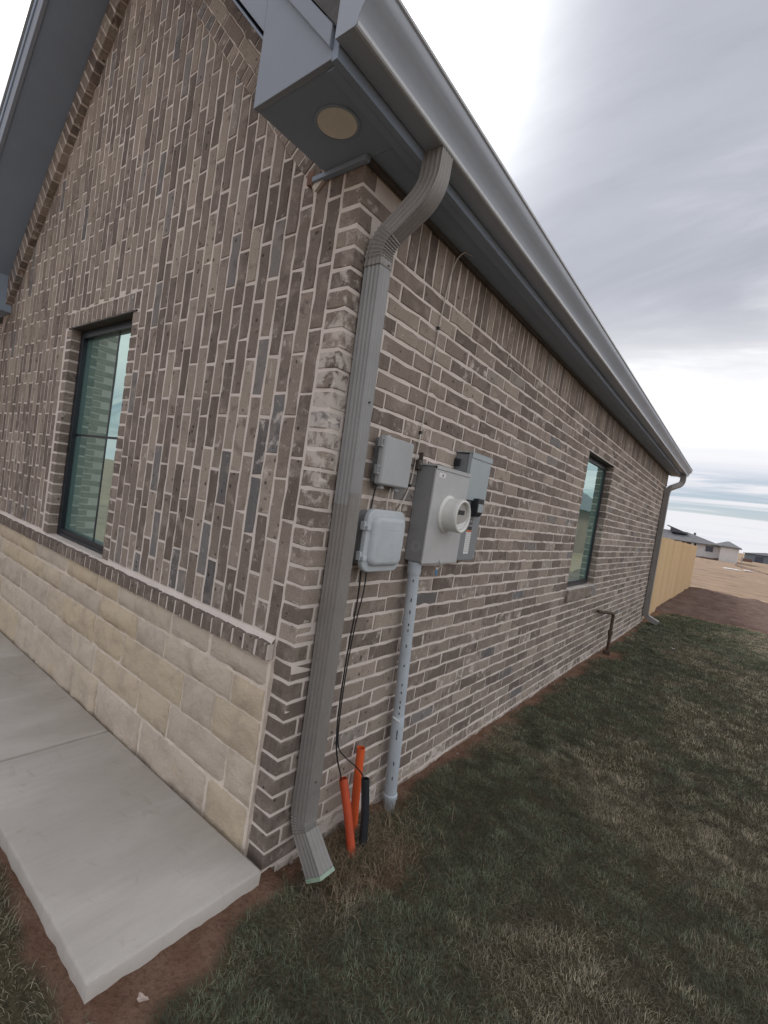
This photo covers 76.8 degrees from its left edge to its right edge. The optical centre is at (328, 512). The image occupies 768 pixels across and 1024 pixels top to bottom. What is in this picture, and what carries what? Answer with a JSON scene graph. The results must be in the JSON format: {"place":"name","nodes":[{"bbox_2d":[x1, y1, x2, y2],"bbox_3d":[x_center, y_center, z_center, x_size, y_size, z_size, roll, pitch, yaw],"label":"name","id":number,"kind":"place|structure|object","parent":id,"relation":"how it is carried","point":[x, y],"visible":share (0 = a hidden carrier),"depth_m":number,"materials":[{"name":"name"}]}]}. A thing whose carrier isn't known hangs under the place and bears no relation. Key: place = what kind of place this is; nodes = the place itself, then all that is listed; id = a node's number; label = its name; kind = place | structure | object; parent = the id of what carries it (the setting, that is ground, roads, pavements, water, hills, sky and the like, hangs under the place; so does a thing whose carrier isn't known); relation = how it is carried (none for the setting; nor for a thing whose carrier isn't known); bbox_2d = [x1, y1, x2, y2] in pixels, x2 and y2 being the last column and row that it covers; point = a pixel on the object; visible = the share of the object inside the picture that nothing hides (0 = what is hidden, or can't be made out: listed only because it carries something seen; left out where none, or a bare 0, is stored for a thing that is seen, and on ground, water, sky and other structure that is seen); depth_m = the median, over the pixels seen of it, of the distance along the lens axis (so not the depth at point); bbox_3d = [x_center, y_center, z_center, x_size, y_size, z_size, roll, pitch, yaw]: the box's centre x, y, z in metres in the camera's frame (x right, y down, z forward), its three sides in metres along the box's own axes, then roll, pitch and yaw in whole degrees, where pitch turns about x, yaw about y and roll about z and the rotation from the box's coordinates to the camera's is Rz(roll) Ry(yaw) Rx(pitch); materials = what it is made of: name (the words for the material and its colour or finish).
{"place":"outdoors","nodes":[
{"label":"outdoors","id":0,"kind":"place"},
{"bbox_2d":[0,632,260,1004],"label":"sidewalk","id":1,"kind":"structure","parent":0,"point":[123,860],"depth_m":1.88,"materials":[{"name":"concrete"}]},
{"bbox_2d":[0,611,767,1023],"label":"lawn ground","id":2,"kind":"structure","parent":0,"point":[184,961],"depth_m":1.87,"materials":[{"name":"green plant"}]},
{"bbox_2d":[137,992,148,1001],"bbox_3d":[-0.534,1.397,1.380,0.035,0.010,0.022,17,9,6],"label":"rock","id":3,"kind":"object","parent":2,"relation":"on","point":[141,997],"visible":1,"depth_m":1.38,"materials":[{"name":"white stone"}]},
{"bbox_2d":[0,0,680,872],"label":"brick house","id":4,"kind":"structure","parent":2,"relation":"on","point":[196,208],"depth_m":2.60,"materials":[{"name":"brick"}]},
{"bbox_2d":[57,309,137,553],"bbox_3d":[-1.595,-0.528,3.299,1.038,1.525,0.156,11,3,41],"label":"window","id":5,"kind":"structure","parent":4,"relation":"in","point":[104,343],"depth_m":3.38,"materials":[{"name":"clear glass"}]},
{"bbox_2d":[314,104,359,140],"bbox_3d":[0.029,-1.309,1.615,0.156,0.010,0.156,11,3,41],"label":"soffit light","id":6,"kind":"object","parent":4,"relation":"attached to","point":[337,122],"visible":1,"depth_m":1.61,"materials":[{"name":"paint"}]},
{"bbox_2d":[291,145,452,883],"bbox_3d":[0.120,0.078,1.839,0.255,2.785,0.133,11,3,41],"label":"downspout","id":7,"kind":"object","parent":4,"relation":"attached to","point":[413,211],"visible":1,"depth_m":1.87,"materials":[{"name":"paint"}]},
{"bbox_2d":[353,509,404,571],"bbox_3d":[0.224,0.121,2.088,0.106,0.267,0.314,11,3,41],"label":"telecom box","id":8,"kind":"object","parent":4,"relation":"attached to","point":[379,540],"visible":1,"depth_m":2.01,"materials":[{"name":"plastic"}]},
{"bbox_2d":[337,572,366,779],"bbox_3d":[0.138,0.746,2.101,0.188,1.030,0.054,7,3,-32],"label":"black cable","id":9,"kind":"object","parent":8,"relation":"hanging from","point":[345,679],"visible":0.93,"depth_m":2.06,"materials":[{"name":"rubber"}]},
{"bbox_2d":[370,435,413,491],"bbox_3d":[0.273,-0.216,2.101,0.069,0.241,0.252,11,3,41],"label":"cable box","id":10,"kind":"object","parent":4,"relation":"attached to","point":[392,465],"visible":1,"depth_m":2.05,"materials":[{"name":"plastic"}]},
{"bbox_2d":[336,484,376,781],"bbox_3d":[0.118,0.548,2.073,0.042,1.382,0.110,11,3,41],"label":"black cable","id":11,"kind":"object","parent":10,"relation":"hanging from","point":[347,655],"visible":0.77,"depth_m":2.06,"materials":[{"name":"rubber"}]},
{"bbox_2d":[383,560,421,811],"bbox_3d":[0.362,0.900,2.418,0.075,1.340,0.191,11,3,41],"label":"conduit","id":12,"kind":"object","parent":4,"relation":"attached to","point":[397,723],"visible":0.92,"depth_m":2.40,"materials":[{"name":"grey plastic"}]},
{"bbox_2d":[413,452,423,469],"bbox_3d":[0.434,-0.248,2.301,0.034,0.085,0.040,11,3,41],"label":"ground clamp","id":13,"kind":"object","parent":4,"relation":"attached to","point":[418,464],"visible":1,"depth_m":2.29,"materials":[{"name":"metal"}]},
{"bbox_2d":[386,252,472,510],"bbox_3d":[0.454,-0.620,2.237,0.355,1.293,0.056,6,4,-44],"label":"white cable","id":14,"kind":"object","parent":4,"relation":"attached to","point":[421,432],"visible":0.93,"depth_m":2.29,"materials":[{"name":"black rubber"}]},
{"bbox_2d":[404,463,470,574],"bbox_3d":[0.585,0.048,2.416,0.193,0.542,0.366,11,3,41],"label":"electric meter","id":15,"kind":"object","parent":4,"relation":"attached to","point":[440,517],"visible":0.98,"depth_m":2.33,"materials":[{"name":"metal"}]},
{"bbox_2d":[454,451,492,559],"bbox_3d":[0.778,-0.027,2.669,0.128,0.588,0.272,11,3,41],"label":"disconnect box","id":16,"kind":"object","parent":4,"relation":"attached to","point":[477,466],"visible":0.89,"depth_m":2.63,"materials":[{"name":"metal"}]},
{"bbox_2d":[466,453,490,502],"bbox_3d":[0.821,-0.185,2.653,0.022,0.248,0.252,11,3,41],"label":"door","id":17,"kind":"structure","parent":16,"relation":"in","point":[479,470],"depth_m":2.63,"materials":[{"name":"metal"}]},
{"bbox_2d":[335,0,692,476],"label":"gutter","id":18,"kind":"object","parent":4,"relation":"attached to","point":[385,45],"visible":1,"depth_m":1.81,"materials":[{"name":"paint"}]},
{"bbox_2d":[566,450,613,590],"bbox_3d":[2.717,0.116,5.114,0.154,1.386,1.170,11,3,41],"label":"window","id":19,"kind":"structure","parent":4,"relation":"in","point":[597,466],"depth_m":5.22,"materials":[{"name":"clear glass"}]},
{"bbox_2d":[643,474,686,624],"bbox_3d":[6.112,0.664,8.760,0.270,2.794,0.345,11,3,41],"label":"downspout","id":20,"kind":"object","parent":4,"relation":"attached to","point":[659,535],"visible":1,"depth_m":8.70,"materials":[{"name":"paint"}]},
{"bbox_2d":[339,776,355,857],"bbox_3d":[0.084,1.354,2.108,0.151,0.346,0.047,11,3,41],"label":"orange duct","id":21,"kind":"object","parent":2,"relation":"on","point":[347,811],"visible":0.88,"depth_m":2.10,"materials":[{"name":"orange plastic"}]},
{"bbox_2d":[351,745,364,828],"bbox_3d":[0.128,1.305,2.230,0.063,0.435,0.041,9,3,17],"label":"orange duct","id":22,"kind":"object","parent":2,"relation":"on","point":[356,787],"visible":0.83,"depth_m":2.21,"materials":[{"name":"orange plastic"}]},
{"bbox_2d":[359,777,368,847],"bbox_3d":[0.156,1.362,2.139,0.044,0.342,0.093,7,3,-31],"label":"black duct","id":23,"kind":"object","parent":2,"relation":"on","point":[364,825],"visible":0.84,"depth_m":2.13,"materials":[{"name":"black plastic"}]},
{"bbox_2d":[272,780,462,948],"bbox_3d":[0.300,1.489,2.195,0.674,0.128,1.169,11,3,41],"label":"dry straw","id":24,"kind":"object","parent":2,"relation":"on","point":[374,842],"visible":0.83,"depth_m":2.08,"materials":[{"name":"brown plant"}]},
{"bbox_2d":[289,699,537,878],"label":"gravel","id":25,"kind":"structure","parent":2,"relation":"on","point":[291,862],"depth_m":2.00,"materials":[{"name":"brown gravel"}]},
{"bbox_2d":[596,610,614,655],"bbox_3d":[3.405,1.512,5.952,0.081,0.664,0.703,11,3,44],"label":"stub pipe","id":26,"kind":"object","parent":2,"relation":"on","point":[609,634],"visible":0.99,"depth_m":6.16,"materials":[{"name":"black metal"}]},
{"bbox_2d":[0,0,767,553],"label":"sky","id":27,"kind":"structure","parent":0,"point":[634,133],"materials":[{"name":"grey"}]},
{"bbox_2d":[655,587,767,632],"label":"soil bed","id":28,"kind":"object","parent":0,"point":[712,606],"visible":0.69,"depth_m":12.20,"materials":[{"name":"brown soil"}]},
{"bbox_2d":[642,537,696,619],"bbox_3d":[9.552,1.653,13.338,0.196,1.826,11.271,11,3,41],"label":"wooden fence","id":29,"kind":"object","parent":28,"relation":"on","point":[675,567],"visible":0.61,"depth_m":12.12,"materials":[{"name":"brown wood"}]},
{"bbox_2d":[690,553,767,602],"bbox_3d":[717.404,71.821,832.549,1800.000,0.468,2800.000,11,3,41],"label":"field","id":30,"kind":"structure","parent":0,"point":[713,575],"depth_m":29.38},
{"bbox_2d":[662,525,741,562],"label":"white house","id":31,"kind":"structure","parent":30,"relation":"on","point":[727,551],"depth_m":85.97,"materials":[{"name":"paint"}]},
{"bbox_2d":[705,546,712,552],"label":"window","id":32,"kind":"structure","parent":31,"relation":"in","point":[708,548],"depth_m":85.59,"materials":[{"name":"grey glass"}]},
{"bbox_2d":[735,564,767,574],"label":"spoil ridge","id":33,"kind":"structure","parent":30,"relation":"on","point":[737,565],"depth_m":55.96,"materials":[{"name":"brown soil"}]},
{"bbox_2d":[743,552,767,563],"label":"dark building","id":34,"kind":"structure","parent":30,"relation":"on","point":[759,557],"depth_m":127.73,"materials":[{"name":"grey"}]},
{"bbox_2d":[755,556,762,562],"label":"door","id":35,"kind":"structure","parent":34,"relation":"in","point":[757,559],"depth_m":127.28,"materials":[{"name":"grey"}]}
]}

